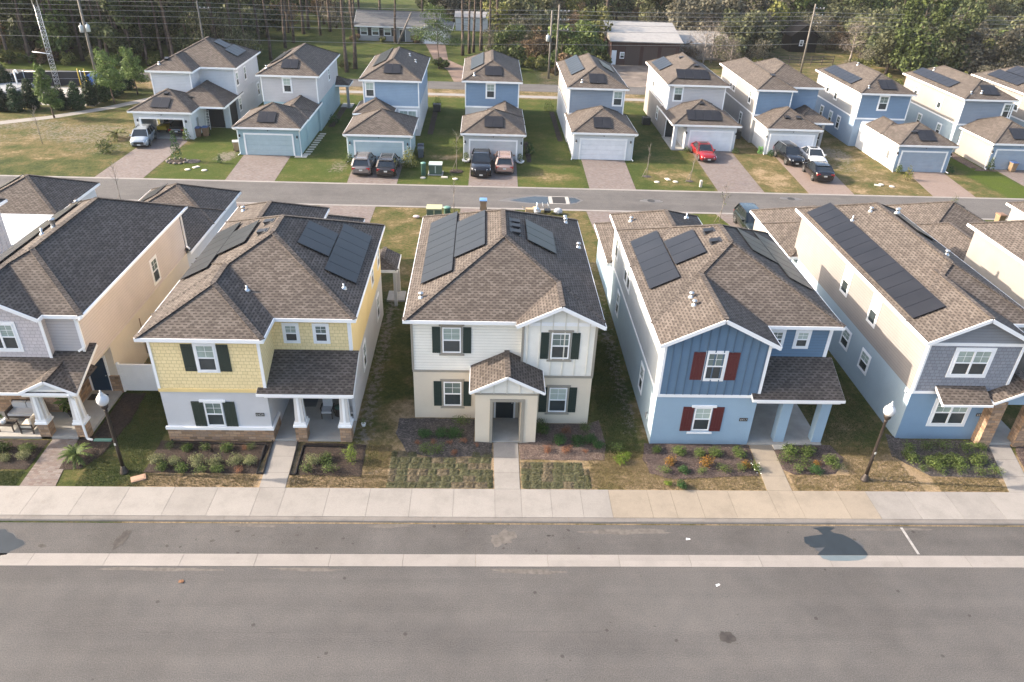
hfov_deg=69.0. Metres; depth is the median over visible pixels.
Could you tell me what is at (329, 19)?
pine tree
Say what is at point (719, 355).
window
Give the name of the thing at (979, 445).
shrub
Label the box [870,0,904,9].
oak tree
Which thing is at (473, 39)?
pine tree
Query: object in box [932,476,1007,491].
grass
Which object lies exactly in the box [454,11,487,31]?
pale shed
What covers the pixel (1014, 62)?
oak tree
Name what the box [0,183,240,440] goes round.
peach house
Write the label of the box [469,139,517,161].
garage door
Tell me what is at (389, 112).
detached house
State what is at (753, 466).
shrub
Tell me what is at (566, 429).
shrub
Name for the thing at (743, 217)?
parked car
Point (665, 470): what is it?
shrub
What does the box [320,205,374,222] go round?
driveway
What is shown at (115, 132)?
palm
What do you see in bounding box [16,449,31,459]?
shrub
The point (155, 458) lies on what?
shrub
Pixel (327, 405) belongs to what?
patio chair
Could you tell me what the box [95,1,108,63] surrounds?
pine tree
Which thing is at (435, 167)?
transformer box
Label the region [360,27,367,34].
window
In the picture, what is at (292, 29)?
pine tree
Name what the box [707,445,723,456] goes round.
shrub
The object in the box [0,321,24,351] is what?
window
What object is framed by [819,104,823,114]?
window
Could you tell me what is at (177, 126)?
parked car
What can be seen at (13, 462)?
mulch bed
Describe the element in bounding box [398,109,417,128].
window
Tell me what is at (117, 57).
bush
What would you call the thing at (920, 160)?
garage door
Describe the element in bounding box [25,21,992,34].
power line
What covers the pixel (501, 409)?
front door
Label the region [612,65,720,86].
gravel yard
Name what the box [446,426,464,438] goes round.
shrub
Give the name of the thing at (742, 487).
grass
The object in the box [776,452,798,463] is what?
shrub
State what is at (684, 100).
detached house
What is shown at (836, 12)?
oak tree
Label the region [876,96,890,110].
window
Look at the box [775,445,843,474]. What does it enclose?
mulch bed
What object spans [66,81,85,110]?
juniper
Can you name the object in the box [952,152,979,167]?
mulch bed
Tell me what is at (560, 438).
shrub
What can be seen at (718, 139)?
garage door
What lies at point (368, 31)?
ranch house
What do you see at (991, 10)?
autumn tree
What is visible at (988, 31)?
oak tree
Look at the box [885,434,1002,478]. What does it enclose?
mulch bed
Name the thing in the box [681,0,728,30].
oak tree
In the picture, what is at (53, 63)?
lattice mast
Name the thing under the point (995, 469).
shrub
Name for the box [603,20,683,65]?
brown barn
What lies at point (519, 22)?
autumn tree
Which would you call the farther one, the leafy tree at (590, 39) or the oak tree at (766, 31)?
the oak tree at (766, 31)
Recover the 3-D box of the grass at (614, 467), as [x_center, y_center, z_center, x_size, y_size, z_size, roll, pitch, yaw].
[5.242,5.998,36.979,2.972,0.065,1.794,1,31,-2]
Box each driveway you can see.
[95,138,189,177]
[225,155,289,180]
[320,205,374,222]
[347,163,402,183]
[460,208,509,211]
[468,161,517,186]
[581,159,635,189]
[586,211,619,238]
[692,151,764,192]
[716,214,740,227]
[776,157,853,194]
[907,172,974,196]
[996,170,1023,185]
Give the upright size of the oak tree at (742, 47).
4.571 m
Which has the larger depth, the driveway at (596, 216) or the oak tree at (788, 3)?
the oak tree at (788, 3)
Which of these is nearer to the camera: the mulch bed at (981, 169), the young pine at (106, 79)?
the mulch bed at (981, 169)
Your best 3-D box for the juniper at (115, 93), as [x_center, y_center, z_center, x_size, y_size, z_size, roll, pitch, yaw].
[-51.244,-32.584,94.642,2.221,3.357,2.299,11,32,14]
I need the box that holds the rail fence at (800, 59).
[778,56,834,64]
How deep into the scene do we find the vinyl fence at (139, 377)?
40.28 m
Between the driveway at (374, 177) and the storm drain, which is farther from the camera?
the driveway at (374, 177)
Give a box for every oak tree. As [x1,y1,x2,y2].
[28,0,73,48]
[162,15,174,46]
[230,5,263,34]
[415,0,437,10]
[436,0,471,21]
[465,0,494,11]
[504,0,560,35]
[524,7,564,53]
[537,0,566,15]
[635,0,669,22]
[665,0,724,30]
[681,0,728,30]
[686,0,746,29]
[713,35,746,60]
[715,8,767,48]
[716,16,757,50]
[727,0,778,27]
[735,10,782,53]
[774,0,794,20]
[776,1,812,23]
[787,10,811,24]
[806,12,827,37]
[823,0,867,22]
[824,4,871,47]
[841,6,888,40]
[844,13,886,56]
[863,27,918,73]
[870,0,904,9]
[881,8,908,25]
[924,23,986,65]
[951,14,970,28]
[954,27,1023,74]
[973,21,1008,43]
[979,0,1023,19]
[979,14,1014,36]
[993,28,1022,51]
[994,38,1023,68]
[999,37,1023,67]
[1001,15,1016,25]
[1007,14,1023,26]
[1014,21,1023,51]
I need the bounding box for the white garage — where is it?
[1006,201,1023,220]
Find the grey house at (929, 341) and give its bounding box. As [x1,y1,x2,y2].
[750,202,1023,446]
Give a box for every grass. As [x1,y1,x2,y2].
[0,470,24,484]
[74,394,167,485]
[127,473,388,487]
[361,445,392,477]
[588,450,648,473]
[588,473,923,490]
[592,342,640,451]
[803,356,891,446]
[833,446,910,476]
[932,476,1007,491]
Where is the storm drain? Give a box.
[548,196,569,203]
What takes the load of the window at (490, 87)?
in the detached house at (493, 120)
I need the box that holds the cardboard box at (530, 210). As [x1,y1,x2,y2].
[522,206,535,212]
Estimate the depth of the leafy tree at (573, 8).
170.34 m
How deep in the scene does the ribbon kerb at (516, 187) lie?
70.41 m
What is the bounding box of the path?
[0,98,147,123]
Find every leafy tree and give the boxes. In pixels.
[483,0,521,43]
[488,23,526,64]
[544,23,585,65]
[563,0,589,23]
[564,0,589,13]
[569,19,607,56]
[575,17,612,55]
[577,6,612,40]
[745,0,791,34]
[788,0,827,27]
[981,36,1016,70]
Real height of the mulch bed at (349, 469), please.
0.054 m
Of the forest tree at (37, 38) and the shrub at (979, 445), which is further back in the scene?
the forest tree at (37, 38)
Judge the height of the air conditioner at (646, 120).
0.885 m
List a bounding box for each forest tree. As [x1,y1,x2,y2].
[0,0,44,51]
[0,0,52,50]
[5,0,39,46]
[34,0,79,54]
[42,0,79,52]
[62,0,110,56]
[69,0,113,51]
[87,0,134,59]
[112,6,165,44]
[118,0,163,62]
[127,0,161,59]
[143,0,171,48]
[146,0,171,44]
[155,0,194,37]
[168,0,212,51]
[187,0,230,41]
[217,0,257,42]
[241,0,258,10]
[252,0,285,37]
[283,0,311,21]
[423,0,441,14]
[518,0,543,20]
[588,0,604,12]
[597,0,636,19]
[647,0,671,21]
[783,0,801,22]
[830,0,871,27]
[863,0,893,18]
[865,0,924,67]
[888,0,953,74]
[915,0,962,56]
[932,0,989,71]
[951,0,989,23]
[992,0,1023,14]
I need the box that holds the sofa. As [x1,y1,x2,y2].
[4,399,33,418]
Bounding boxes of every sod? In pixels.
[386,450,492,488]
[521,461,591,488]
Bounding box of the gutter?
[0,553,1023,567]
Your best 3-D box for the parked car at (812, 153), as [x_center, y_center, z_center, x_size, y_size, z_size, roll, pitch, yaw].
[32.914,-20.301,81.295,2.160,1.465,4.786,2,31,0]
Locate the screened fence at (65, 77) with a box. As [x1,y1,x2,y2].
[3,70,98,85]
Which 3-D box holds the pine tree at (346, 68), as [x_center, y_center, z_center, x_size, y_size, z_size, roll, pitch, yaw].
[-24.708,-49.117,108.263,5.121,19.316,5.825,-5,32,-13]
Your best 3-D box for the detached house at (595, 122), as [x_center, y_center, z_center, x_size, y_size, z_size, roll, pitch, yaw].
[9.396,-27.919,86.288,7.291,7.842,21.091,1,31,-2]
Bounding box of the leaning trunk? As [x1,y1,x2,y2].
[397,12,412,42]
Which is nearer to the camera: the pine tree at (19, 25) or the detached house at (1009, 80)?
the detached house at (1009, 80)
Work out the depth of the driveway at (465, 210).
65.72 m
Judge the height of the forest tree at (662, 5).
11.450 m
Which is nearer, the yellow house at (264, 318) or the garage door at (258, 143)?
the yellow house at (264, 318)
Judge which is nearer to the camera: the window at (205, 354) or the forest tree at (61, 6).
the window at (205, 354)
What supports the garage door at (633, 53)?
in the brown barn at (667, 41)
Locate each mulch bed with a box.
[0,439,49,468]
[59,393,145,469]
[143,440,270,473]
[168,159,185,163]
[186,159,200,162]
[297,443,365,476]
[329,107,346,126]
[396,418,491,457]
[427,111,437,133]
[450,169,463,172]
[519,420,605,460]
[550,112,562,140]
[642,443,758,479]
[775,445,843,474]
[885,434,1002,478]
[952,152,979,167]
[974,168,996,171]
[1015,446,1023,466]
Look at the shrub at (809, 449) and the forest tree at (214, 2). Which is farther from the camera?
the forest tree at (214, 2)
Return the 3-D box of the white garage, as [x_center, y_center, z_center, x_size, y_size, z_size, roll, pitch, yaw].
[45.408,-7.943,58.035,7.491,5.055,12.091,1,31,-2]
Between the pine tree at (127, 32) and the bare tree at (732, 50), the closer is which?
the pine tree at (127, 32)
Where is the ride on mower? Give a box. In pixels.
[157,119,170,132]
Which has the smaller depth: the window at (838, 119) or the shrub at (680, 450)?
the shrub at (680, 450)
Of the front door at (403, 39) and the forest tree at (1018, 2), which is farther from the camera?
the forest tree at (1018, 2)
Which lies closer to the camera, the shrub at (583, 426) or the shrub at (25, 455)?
the shrub at (25, 455)
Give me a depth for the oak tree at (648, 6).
155.25 m
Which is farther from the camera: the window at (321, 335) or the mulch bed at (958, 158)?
the mulch bed at (958, 158)
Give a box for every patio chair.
[320,399,334,418]
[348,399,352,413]
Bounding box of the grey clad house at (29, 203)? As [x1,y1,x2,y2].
[0,174,99,254]
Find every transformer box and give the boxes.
[426,204,441,214]
[428,161,443,175]
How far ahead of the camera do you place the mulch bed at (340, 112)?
91.73 m
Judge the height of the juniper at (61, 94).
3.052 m
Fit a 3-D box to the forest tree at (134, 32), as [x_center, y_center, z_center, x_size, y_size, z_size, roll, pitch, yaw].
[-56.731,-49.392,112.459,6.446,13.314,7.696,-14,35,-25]
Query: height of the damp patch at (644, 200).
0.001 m
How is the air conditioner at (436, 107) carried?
on the mulch bed at (432, 123)
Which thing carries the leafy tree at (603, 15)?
on the ground at (62, 146)
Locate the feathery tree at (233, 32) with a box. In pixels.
[181,1,262,55]
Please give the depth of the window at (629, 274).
44.25 m
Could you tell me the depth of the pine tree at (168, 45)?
112.77 m
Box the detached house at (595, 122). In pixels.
[556,53,638,160]
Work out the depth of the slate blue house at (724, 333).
37.97 m
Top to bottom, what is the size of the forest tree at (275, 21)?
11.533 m
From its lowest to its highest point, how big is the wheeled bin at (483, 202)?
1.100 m
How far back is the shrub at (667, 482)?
35.57 m
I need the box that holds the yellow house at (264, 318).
[133,200,405,441]
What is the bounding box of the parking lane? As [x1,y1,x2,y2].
[0,522,1023,555]
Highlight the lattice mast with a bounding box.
[31,0,60,86]
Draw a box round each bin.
[194,126,201,136]
[201,125,209,135]
[232,140,238,150]
[417,146,423,157]
[480,198,486,210]
[524,142,530,161]
[994,212,1007,220]
[1006,161,1019,171]
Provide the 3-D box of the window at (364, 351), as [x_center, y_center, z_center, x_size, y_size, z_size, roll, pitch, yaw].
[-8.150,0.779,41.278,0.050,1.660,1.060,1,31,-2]
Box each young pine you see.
[31,61,63,117]
[88,46,127,103]
[119,46,150,94]
[409,3,472,67]
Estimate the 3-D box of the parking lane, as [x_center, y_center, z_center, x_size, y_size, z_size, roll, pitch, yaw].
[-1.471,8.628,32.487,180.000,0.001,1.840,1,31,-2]
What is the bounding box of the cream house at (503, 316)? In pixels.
[401,202,606,442]
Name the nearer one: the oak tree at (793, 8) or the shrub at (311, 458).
the shrub at (311, 458)
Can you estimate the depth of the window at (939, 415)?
38.74 m
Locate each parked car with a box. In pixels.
[129,123,156,145]
[168,120,183,134]
[351,151,375,174]
[376,153,399,175]
[469,148,492,176]
[493,151,514,172]
[690,141,716,160]
[733,203,758,229]
[773,141,804,164]
[800,146,827,162]
[802,161,834,180]
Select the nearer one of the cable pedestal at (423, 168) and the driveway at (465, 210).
the driveway at (465, 210)
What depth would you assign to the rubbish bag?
65.28 m
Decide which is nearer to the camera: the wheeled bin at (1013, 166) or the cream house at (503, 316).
the cream house at (503, 316)
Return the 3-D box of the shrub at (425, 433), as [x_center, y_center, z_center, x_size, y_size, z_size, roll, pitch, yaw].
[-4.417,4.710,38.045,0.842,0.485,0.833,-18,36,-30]
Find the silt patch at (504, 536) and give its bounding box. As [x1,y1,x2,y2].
[97,523,932,574]
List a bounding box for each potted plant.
[0,413,5,423]
[52,397,71,416]
[361,417,365,426]
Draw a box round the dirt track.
[426,44,463,81]
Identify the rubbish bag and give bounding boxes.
[553,208,561,213]
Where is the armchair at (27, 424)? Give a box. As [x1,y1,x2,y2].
[18,413,36,433]
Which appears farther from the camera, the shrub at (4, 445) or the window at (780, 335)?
the window at (780, 335)
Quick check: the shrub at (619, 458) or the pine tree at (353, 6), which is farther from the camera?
the pine tree at (353, 6)
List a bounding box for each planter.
[462,151,469,162]
[516,154,523,163]
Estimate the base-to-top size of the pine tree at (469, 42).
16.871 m
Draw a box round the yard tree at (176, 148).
[170,130,182,160]
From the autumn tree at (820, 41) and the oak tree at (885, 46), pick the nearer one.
the oak tree at (885, 46)
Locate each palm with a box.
[57,442,92,469]
[102,128,130,141]
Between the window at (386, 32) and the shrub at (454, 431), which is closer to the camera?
the shrub at (454, 431)
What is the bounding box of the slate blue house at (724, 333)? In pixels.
[594,209,845,444]
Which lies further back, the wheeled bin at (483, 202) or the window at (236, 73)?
the window at (236, 73)
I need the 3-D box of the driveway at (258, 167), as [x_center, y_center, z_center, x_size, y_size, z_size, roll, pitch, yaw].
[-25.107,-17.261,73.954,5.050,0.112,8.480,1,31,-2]
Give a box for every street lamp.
[96,390,128,474]
[860,401,895,482]
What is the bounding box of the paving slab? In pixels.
[295,154,307,157]
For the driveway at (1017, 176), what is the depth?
79.92 m
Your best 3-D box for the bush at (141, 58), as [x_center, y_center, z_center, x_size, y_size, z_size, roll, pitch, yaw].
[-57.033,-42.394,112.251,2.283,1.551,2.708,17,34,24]
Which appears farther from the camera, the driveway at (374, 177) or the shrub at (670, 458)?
the driveway at (374, 177)
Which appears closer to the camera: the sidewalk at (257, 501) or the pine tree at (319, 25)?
the sidewalk at (257, 501)
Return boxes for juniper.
[0,63,14,82]
[0,87,7,111]
[5,83,26,112]
[21,77,41,108]
[53,85,70,110]
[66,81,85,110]
[80,75,99,105]
[93,79,110,102]
[103,72,120,97]
[111,66,125,94]
[119,66,134,89]
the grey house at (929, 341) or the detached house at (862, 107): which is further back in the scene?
the detached house at (862, 107)
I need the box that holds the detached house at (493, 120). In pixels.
[460,49,526,161]
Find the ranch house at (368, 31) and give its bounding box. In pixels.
[354,9,454,44]
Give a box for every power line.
[0,3,1023,20]
[4,35,973,46]
[8,8,1023,24]
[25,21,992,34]
[26,14,978,28]
[70,0,1004,16]
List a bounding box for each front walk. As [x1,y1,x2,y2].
[19,439,77,485]
[259,441,296,487]
[493,443,519,488]
[749,445,791,490]
[989,445,1023,491]
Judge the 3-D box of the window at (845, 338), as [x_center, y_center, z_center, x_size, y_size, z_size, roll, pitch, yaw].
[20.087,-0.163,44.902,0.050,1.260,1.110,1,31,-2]
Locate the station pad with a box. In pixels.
[35,86,122,105]
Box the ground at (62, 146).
[0,0,1023,565]
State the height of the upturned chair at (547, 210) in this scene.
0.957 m
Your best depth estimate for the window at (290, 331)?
36.71 m
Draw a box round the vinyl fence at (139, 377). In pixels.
[116,362,157,391]
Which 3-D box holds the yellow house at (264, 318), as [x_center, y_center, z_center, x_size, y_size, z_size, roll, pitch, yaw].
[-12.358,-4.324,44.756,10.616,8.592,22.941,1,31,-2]
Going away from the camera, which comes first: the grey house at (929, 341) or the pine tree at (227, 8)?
the grey house at (929, 341)
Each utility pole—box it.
[77,0,95,69]
[196,1,208,38]
[546,11,552,78]
[554,5,569,75]
[800,4,824,72]
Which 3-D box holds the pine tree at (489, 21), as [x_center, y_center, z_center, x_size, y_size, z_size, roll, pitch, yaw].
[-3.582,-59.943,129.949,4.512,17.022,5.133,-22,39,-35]
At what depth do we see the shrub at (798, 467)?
36.69 m
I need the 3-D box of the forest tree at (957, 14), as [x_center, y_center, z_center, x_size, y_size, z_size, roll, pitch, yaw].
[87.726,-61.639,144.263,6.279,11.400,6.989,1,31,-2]
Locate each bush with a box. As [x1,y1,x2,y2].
[0,49,16,62]
[17,52,37,62]
[34,47,58,63]
[60,51,77,64]
[85,53,106,64]
[108,52,123,66]
[130,54,143,63]
[144,54,160,65]
[242,40,261,49]
[338,60,351,67]
[349,33,359,40]
[411,35,420,42]
[431,57,449,68]
[523,54,545,69]
[550,64,558,74]
[557,52,572,60]
[599,51,611,62]
[751,57,762,61]
[851,57,875,65]
[886,73,903,84]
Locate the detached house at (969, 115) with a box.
[903,65,1023,169]
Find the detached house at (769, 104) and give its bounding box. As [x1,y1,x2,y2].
[720,57,833,154]
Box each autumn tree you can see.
[0,23,8,44]
[222,9,247,44]
[266,0,299,26]
[308,0,338,19]
[316,0,354,27]
[480,26,508,50]
[500,15,534,48]
[519,25,551,58]
[539,1,576,30]
[551,13,576,51]
[621,0,643,20]
[639,8,667,21]
[679,41,701,58]
[745,38,772,60]
[779,17,794,40]
[803,11,836,46]
[822,22,850,49]
[844,49,875,62]
[977,65,997,71]
[986,5,996,26]
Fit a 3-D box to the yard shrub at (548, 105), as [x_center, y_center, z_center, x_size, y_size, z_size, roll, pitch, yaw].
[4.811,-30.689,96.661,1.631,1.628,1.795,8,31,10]
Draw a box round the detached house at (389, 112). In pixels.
[342,46,429,162]
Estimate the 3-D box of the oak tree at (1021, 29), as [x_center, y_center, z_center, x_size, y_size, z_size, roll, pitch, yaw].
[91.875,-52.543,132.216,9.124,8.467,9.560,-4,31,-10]
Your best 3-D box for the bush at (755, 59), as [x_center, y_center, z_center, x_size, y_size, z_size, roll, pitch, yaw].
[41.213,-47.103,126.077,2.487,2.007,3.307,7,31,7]
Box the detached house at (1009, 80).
[971,65,1023,126]
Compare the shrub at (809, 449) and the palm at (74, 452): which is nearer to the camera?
the palm at (74, 452)
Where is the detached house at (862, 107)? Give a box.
[814,61,958,172]
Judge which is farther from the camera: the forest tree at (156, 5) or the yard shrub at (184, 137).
the forest tree at (156, 5)
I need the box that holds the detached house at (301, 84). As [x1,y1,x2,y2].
[231,43,353,156]
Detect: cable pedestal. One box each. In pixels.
[421,162,425,175]
[444,206,450,213]
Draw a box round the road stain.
[38,526,919,660]
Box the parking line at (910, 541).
[901,528,918,553]
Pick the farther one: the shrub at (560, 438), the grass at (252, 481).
the shrub at (560, 438)
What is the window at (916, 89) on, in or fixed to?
in the detached house at (969, 115)
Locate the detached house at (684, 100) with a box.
[643,52,741,151]
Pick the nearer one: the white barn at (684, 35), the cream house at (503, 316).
the cream house at (503, 316)
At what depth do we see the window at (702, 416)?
37.59 m
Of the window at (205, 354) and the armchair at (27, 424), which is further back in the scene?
the armchair at (27, 424)
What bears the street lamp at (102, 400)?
on the ground at (62, 146)
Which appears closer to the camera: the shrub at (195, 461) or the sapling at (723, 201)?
the shrub at (195, 461)
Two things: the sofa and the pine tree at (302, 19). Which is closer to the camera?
the sofa
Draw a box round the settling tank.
[0,69,34,93]
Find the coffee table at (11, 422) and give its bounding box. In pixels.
[0,419,18,431]
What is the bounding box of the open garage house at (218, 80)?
[127,36,262,138]
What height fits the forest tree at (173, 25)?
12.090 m
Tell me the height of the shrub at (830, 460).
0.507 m
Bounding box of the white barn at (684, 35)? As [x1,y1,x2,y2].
[677,30,728,59]
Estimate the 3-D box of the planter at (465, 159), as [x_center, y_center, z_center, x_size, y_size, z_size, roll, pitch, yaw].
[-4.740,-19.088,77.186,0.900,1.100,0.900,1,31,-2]
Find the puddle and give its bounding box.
[498,195,582,204]
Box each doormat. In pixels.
[87,394,108,399]
[293,398,318,406]
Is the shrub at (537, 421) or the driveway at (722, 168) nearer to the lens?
the shrub at (537, 421)
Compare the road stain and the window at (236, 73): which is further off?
the window at (236, 73)
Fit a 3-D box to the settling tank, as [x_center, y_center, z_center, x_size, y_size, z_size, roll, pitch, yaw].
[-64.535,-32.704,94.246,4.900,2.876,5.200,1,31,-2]
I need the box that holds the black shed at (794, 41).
[781,21,820,52]
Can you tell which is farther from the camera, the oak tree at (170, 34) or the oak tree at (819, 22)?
the oak tree at (819, 22)
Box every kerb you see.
[0,175,1023,219]
[0,515,1023,524]
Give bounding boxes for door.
[89,356,112,390]
[243,133,295,155]
[353,140,404,162]
[399,29,405,41]
[424,31,445,43]
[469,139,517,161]
[494,402,515,417]
[578,138,627,159]
[611,50,616,64]
[623,46,640,64]
[641,46,658,65]
[660,46,676,57]
[664,119,673,136]
[687,130,733,150]
[766,134,814,153]
[897,150,948,171]
[990,149,1023,169]
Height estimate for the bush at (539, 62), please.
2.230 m
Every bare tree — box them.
[683,22,722,64]
[701,15,738,62]
[716,34,741,60]
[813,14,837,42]
[838,18,881,61]
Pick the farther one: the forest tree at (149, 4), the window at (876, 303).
the forest tree at (149, 4)
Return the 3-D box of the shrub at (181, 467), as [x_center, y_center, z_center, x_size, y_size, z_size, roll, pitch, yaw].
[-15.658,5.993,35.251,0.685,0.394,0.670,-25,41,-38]
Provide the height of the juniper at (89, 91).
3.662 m
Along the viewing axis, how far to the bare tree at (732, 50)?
124.60 m
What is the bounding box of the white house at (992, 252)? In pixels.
[886,201,1023,370]
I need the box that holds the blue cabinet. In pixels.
[87,73,102,84]
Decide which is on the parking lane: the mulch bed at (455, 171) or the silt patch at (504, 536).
the silt patch at (504, 536)
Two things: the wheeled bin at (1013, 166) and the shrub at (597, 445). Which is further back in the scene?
the wheeled bin at (1013, 166)
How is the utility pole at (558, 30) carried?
on the ground at (62, 146)
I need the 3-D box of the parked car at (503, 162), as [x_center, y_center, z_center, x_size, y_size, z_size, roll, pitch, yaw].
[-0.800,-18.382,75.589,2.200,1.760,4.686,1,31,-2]
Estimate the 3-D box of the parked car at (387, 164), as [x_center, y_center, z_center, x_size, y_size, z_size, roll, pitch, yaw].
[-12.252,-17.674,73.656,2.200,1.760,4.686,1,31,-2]
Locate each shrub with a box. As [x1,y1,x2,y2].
[0,440,12,452]
[0,452,11,461]
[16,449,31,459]
[17,441,37,451]
[94,139,114,152]
[147,452,166,464]
[156,460,167,471]
[163,441,174,449]
[166,455,181,464]
[173,461,187,473]
[180,442,193,452]
[182,128,190,140]
[187,452,204,467]
[191,464,207,474]
[199,442,210,450]
[203,453,222,466]
[209,464,224,472]
[219,441,233,452]
[226,451,243,465]
[234,466,242,474]
[242,454,257,464]
[244,442,255,450]
[299,461,313,472]
[304,452,321,464]
[317,451,332,464]
[322,460,339,472]
[328,113,342,123]
[341,444,356,462]
[344,153,352,163]
[400,147,418,167]
[417,428,433,437]
[418,442,433,454]
[429,441,443,454]
[432,96,441,105]
[434,426,447,437]
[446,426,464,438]
[452,414,472,425]
[525,142,535,154]
[536,418,547,428]
[536,422,549,434]
[543,445,552,453]
[544,98,553,110]
[551,434,567,445]
[562,425,572,433]
[562,444,573,452]
[570,434,583,447]
[579,422,593,432]
[583,434,598,443]
[592,440,606,449]
[608,442,625,451]
[613,451,629,464]
[651,445,660,453]
[656,463,671,474]
[663,480,672,485]
[664,454,676,466]
[672,445,685,455]
[676,479,687,488]
[677,464,690,474]
[693,447,706,457]
[699,455,714,467]
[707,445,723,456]
[717,463,732,473]
[731,444,747,458]
[736,461,747,471]
[741,459,750,468]
[749,459,761,473]
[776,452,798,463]
[781,443,799,455]
[793,461,808,473]
[796,453,812,464]
[799,443,816,456]
[808,463,824,475]
[822,452,838,464]
[829,458,846,469]
[895,163,902,172]
[901,447,923,464]
[902,439,916,450]
[903,165,913,180]
[918,438,936,451]
[918,463,928,472]
[922,455,941,469]
[932,438,954,449]
[932,451,958,467]
[935,463,948,475]
[946,166,954,173]
[949,452,970,466]
[954,464,967,474]
[958,440,974,452]
[966,451,990,465]
[968,463,990,475]
[973,441,986,450]
[986,158,995,170]
[988,463,1005,475]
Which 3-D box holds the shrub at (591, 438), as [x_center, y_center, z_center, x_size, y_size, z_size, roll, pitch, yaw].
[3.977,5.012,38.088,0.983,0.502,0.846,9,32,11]
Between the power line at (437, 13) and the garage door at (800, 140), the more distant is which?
the power line at (437, 13)
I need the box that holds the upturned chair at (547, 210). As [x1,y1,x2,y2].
[542,203,550,212]
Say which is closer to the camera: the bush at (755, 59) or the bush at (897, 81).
the bush at (897, 81)
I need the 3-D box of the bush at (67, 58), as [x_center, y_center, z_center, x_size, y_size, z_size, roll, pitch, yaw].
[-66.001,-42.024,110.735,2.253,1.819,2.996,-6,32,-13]
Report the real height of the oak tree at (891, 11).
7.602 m
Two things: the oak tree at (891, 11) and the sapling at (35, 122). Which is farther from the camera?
the oak tree at (891, 11)
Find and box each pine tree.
[0,24,11,63]
[11,0,26,52]
[14,0,32,62]
[39,0,58,60]
[46,0,62,58]
[67,1,84,60]
[87,0,102,50]
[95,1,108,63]
[118,0,135,62]
[120,0,149,65]
[150,0,163,60]
[158,0,173,54]
[159,0,170,55]
[206,0,217,38]
[225,0,232,40]
[237,0,246,43]
[252,0,260,50]
[261,0,272,59]
[281,0,286,47]
[283,0,289,32]
[288,0,294,42]
[299,0,305,33]
[305,0,309,29]
[315,0,321,35]
[321,1,325,23]
[326,0,331,31]
[340,0,348,71]
[345,0,358,68]
[352,0,354,18]
[393,0,396,42]
[460,0,466,55]
[466,0,470,53]
[472,0,475,52]
[479,0,484,50]
[488,0,490,47]
[494,0,498,45]
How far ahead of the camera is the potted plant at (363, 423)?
38.66 m
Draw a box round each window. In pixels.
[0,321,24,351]
[149,254,161,285]
[192,343,220,372]
[203,402,225,425]
[235,71,239,86]
[238,96,242,111]
[243,66,246,80]
[256,81,259,95]
[281,77,292,92]
[281,323,300,342]
[312,323,330,343]
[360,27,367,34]
[362,338,366,372]
[364,81,374,97]
[371,28,378,35]
[371,269,373,287]
[376,291,379,322]
[377,249,379,269]
[384,28,390,35]
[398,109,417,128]
[439,324,463,355]
[440,379,464,407]
[485,83,495,98]
[545,385,570,414]
[546,330,573,361]
[612,91,623,106]
[615,238,619,260]
[615,290,619,317]
[619,52,624,58]
[623,262,627,285]
[626,267,631,294]
[638,360,644,394]
[672,86,683,101]
[691,408,712,430]
[701,351,728,380]
[730,75,733,89]
[732,77,736,91]
[738,111,742,123]
[747,89,752,104]
[771,329,786,347]
[792,330,812,348]
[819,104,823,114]
[825,81,830,93]
[828,110,832,120]
[833,85,839,100]
[834,115,840,129]
[839,264,853,297]
[839,327,851,351]
[857,347,871,375]
[866,293,882,328]
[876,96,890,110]
[914,85,919,93]
[916,112,922,121]
[926,398,971,426]
[935,94,943,109]
[935,122,941,132]
[945,347,997,377]
[1000,103,1014,118]
[1013,96,1021,111]
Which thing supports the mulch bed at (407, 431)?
on the ground at (62, 146)
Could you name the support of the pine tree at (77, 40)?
on the ground at (62, 146)
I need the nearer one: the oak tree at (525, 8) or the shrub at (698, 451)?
the shrub at (698, 451)
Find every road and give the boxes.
[0,566,1023,681]
[5,69,645,94]
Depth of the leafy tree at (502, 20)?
134.16 m
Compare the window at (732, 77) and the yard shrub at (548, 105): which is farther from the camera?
the yard shrub at (548, 105)
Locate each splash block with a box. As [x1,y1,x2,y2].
[93,438,111,441]
[772,444,786,449]
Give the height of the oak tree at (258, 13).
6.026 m
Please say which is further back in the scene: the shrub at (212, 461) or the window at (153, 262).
the window at (153, 262)
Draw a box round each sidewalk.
[0,486,1023,519]
[261,88,644,100]
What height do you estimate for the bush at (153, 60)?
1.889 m
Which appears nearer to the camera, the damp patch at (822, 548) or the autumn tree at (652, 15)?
the damp patch at (822, 548)
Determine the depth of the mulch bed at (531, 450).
37.83 m
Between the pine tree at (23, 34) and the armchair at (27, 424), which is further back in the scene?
the pine tree at (23, 34)
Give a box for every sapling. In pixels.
[31,105,42,143]
[108,161,120,198]
[452,130,460,170]
[685,142,699,181]
[714,179,728,221]
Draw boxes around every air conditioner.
[433,103,440,111]
[642,116,650,124]
[735,130,741,138]
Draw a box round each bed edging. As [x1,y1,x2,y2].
[171,439,272,473]
[289,441,347,475]
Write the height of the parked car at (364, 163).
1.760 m
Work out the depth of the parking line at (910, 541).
33.22 m
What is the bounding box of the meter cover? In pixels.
[130,473,145,483]
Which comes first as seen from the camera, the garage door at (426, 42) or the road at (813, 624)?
the road at (813, 624)
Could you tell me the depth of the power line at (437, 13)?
110.17 m
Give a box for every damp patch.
[0,529,23,554]
[6,529,863,552]
[640,197,801,202]
[804,527,867,554]
[820,555,866,560]
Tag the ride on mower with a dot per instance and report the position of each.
(165, 124)
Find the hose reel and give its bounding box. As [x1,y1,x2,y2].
[757,146,762,153]
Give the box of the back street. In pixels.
[0,176,1023,218]

